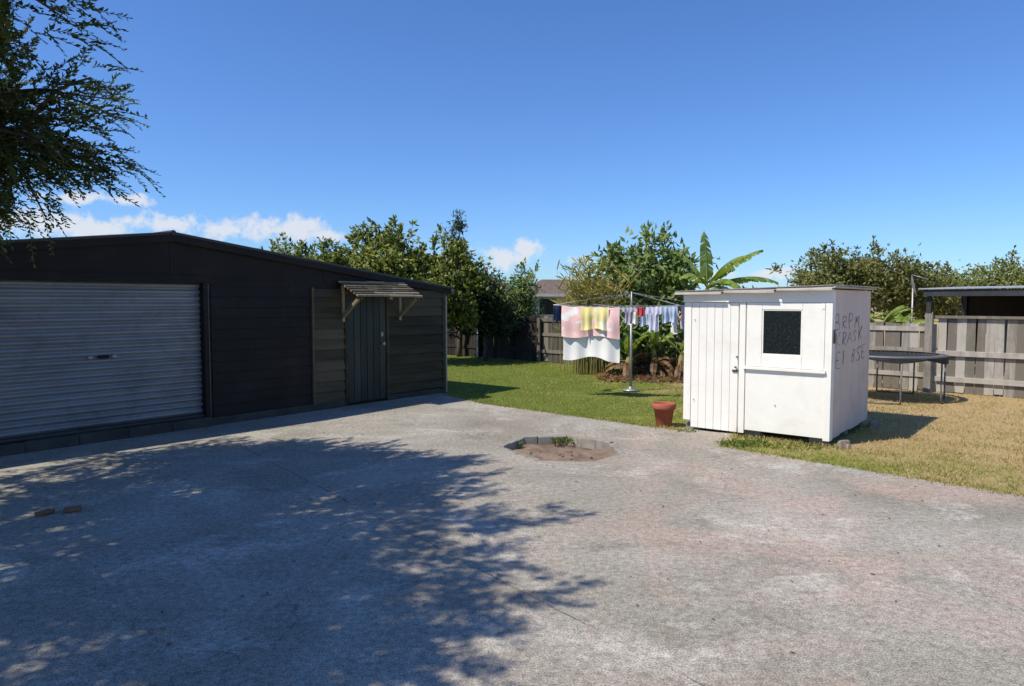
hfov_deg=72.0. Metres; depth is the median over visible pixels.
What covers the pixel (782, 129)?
sky
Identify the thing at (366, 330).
side door
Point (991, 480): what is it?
lawn ground
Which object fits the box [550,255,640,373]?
cane clump
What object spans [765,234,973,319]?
spreading tree
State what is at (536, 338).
paling fence
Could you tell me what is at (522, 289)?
leafy shrub
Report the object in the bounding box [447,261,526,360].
leafy shrub
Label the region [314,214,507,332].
fruit tree
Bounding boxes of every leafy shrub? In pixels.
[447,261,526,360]
[500,257,545,330]
[597,302,683,374]
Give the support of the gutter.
attached to the roof
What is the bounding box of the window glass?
[763,311,800,354]
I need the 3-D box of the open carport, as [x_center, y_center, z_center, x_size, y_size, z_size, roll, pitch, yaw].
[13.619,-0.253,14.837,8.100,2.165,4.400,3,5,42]
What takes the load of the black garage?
on the concrete driveway
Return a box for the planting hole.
[498,435,625,461]
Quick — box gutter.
[527,294,646,296]
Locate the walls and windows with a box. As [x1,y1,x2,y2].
[527,297,643,316]
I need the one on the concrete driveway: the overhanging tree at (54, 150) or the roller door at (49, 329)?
the overhanging tree at (54, 150)
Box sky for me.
[0,0,1023,298]
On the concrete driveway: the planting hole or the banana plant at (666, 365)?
the planting hole
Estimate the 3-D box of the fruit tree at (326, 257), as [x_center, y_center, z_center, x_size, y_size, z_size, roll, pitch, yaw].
[-5.668,-1.127,18.108,3.609,3.523,2.611,0,3,0]
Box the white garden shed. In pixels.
[675,285,879,444]
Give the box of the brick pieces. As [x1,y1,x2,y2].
[34,505,81,516]
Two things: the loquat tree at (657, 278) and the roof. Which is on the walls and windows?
the roof
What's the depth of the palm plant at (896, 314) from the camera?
15.38 m
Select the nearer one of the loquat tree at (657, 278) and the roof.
the loquat tree at (657, 278)
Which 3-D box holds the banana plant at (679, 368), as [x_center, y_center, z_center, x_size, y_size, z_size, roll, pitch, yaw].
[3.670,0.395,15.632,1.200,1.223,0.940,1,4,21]
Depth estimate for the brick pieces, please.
5.64 m
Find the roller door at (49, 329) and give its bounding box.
[0,279,202,438]
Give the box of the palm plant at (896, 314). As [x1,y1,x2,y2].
[870,305,937,378]
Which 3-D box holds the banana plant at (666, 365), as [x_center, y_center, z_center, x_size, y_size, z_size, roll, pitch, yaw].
[3.135,0.087,15.971,1.302,1.946,1.120,1,4,22]
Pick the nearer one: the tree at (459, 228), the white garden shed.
the white garden shed
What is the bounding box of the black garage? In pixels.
[0,230,454,456]
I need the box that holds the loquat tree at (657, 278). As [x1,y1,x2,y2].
[575,220,719,370]
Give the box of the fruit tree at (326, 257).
[259,231,351,265]
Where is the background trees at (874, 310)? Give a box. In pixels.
[670,284,960,318]
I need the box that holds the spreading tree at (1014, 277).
[876,245,1023,349]
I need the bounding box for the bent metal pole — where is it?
[911,275,926,320]
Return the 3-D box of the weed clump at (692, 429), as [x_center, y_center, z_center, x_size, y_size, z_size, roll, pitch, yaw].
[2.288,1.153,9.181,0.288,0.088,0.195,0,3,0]
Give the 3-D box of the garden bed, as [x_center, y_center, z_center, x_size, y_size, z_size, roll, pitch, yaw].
[3.490,0.773,15.426,3.683,0.030,1.471,1,4,21]
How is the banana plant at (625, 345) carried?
on the garden bed
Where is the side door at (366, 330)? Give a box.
[344,289,389,404]
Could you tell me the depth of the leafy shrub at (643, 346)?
16.10 m
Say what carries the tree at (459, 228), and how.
on the lawn ground at (991, 480)
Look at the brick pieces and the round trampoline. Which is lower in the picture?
the brick pieces
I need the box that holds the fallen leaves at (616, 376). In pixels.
[592,367,683,383]
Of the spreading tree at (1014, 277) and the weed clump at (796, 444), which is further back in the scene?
the spreading tree at (1014, 277)
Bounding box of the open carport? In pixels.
[918,286,1023,376]
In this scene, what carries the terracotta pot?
on the lawn ground at (991, 480)
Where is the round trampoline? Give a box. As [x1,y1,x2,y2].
[868,350,948,404]
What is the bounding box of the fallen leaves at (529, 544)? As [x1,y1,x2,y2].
[25,420,940,652]
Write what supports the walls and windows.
on the lawn ground at (991, 480)
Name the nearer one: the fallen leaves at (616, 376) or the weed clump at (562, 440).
the weed clump at (562, 440)
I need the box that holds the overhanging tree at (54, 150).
[0,0,165,268]
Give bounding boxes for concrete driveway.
[0,393,1023,685]
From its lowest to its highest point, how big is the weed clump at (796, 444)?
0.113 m
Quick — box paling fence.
[447,313,1023,397]
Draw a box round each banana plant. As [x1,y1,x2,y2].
[603,322,648,378]
[620,305,682,377]
[649,333,683,379]
[669,232,778,320]
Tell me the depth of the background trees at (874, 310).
65.82 m
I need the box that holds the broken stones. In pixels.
[837,419,879,448]
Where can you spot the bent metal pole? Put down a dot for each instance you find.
(913, 289)
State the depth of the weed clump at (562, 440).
8.63 m
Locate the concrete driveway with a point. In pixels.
(402, 583)
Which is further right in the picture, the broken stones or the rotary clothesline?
the broken stones
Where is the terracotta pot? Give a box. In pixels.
[652,401,675,426]
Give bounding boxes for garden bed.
[600,373,683,382]
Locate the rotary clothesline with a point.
(590, 331)
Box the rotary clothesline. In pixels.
[553,292,684,390]
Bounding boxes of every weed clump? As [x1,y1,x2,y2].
[551,435,573,444]
[677,428,698,432]
[717,436,769,447]
[764,440,827,450]
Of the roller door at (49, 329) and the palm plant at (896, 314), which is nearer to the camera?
the roller door at (49, 329)
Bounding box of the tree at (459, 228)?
[440,209,475,356]
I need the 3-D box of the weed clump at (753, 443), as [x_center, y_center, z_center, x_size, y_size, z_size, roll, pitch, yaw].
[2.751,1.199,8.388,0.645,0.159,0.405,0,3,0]
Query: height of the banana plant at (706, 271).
3.323 m
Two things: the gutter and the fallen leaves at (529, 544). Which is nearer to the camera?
the fallen leaves at (529, 544)
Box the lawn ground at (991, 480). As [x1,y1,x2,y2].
[444,307,1023,495]
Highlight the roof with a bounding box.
[528,279,628,293]
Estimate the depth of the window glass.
8.56 m

